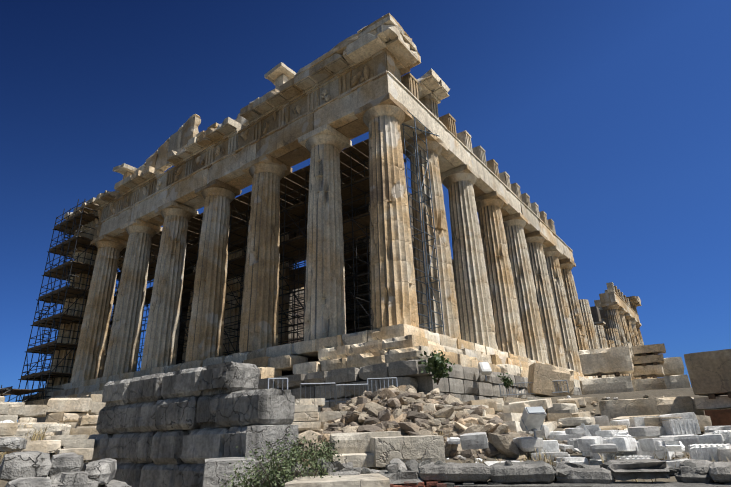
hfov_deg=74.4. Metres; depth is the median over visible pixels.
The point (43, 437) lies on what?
dry grass
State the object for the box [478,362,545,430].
floodlight
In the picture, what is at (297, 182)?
scaffold boards
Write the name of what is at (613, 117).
sky
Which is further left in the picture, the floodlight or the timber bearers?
the floodlight
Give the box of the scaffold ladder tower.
[402,110,444,334]
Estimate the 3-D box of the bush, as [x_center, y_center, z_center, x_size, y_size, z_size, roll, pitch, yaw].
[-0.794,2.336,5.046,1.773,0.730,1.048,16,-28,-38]
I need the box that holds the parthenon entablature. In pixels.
[64,13,640,326]
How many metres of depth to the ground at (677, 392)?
15.54 m
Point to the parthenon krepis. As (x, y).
(397, 342)
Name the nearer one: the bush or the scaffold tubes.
the bush
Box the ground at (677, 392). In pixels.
[0,387,727,486]
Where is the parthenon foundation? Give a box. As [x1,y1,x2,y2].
[17,359,581,422]
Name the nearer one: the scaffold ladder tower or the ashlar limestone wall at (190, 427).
the ashlar limestone wall at (190, 427)
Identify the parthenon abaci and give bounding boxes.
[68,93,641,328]
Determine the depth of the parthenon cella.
35.24 m
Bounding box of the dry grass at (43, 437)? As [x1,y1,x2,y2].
[0,421,728,481]
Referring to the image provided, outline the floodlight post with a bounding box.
[485,375,541,452]
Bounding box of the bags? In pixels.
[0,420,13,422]
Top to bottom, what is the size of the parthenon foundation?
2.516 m
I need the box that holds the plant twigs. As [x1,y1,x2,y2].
[228,364,508,486]
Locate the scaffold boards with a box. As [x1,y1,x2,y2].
[0,139,406,395]
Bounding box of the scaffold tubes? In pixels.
[0,144,371,401]
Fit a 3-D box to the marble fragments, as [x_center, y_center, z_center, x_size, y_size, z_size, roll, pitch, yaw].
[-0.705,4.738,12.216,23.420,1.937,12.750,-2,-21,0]
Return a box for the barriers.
[267,377,568,404]
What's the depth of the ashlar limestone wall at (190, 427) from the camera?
7.38 m
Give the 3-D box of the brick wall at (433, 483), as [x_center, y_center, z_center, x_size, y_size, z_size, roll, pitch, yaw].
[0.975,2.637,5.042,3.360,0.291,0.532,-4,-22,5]
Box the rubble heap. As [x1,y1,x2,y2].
[0,385,703,462]
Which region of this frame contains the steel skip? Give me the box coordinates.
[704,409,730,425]
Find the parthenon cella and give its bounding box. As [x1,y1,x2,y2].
[177,192,600,363]
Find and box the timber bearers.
[597,352,730,398]
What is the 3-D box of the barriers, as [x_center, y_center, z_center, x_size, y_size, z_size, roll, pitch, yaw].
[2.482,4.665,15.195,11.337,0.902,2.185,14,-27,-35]
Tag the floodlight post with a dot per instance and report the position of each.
(534, 430)
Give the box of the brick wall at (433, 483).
[390,481,457,486]
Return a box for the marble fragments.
[85,396,730,467]
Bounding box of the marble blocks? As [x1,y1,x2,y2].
[0,343,730,486]
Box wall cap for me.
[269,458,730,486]
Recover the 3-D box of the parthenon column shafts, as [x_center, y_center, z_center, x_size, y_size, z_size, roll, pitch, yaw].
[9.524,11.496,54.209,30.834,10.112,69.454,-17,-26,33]
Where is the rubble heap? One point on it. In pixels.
(390, 408)
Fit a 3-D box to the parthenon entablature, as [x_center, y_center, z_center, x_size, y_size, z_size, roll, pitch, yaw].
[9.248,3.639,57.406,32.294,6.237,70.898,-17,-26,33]
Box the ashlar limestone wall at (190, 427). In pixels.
[0,361,301,486]
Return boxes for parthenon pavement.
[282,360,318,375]
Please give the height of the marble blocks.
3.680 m
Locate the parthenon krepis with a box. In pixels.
[23,324,596,404]
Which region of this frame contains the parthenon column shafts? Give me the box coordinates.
[46,104,652,386]
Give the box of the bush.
[220,429,341,486]
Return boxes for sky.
[0,0,730,421]

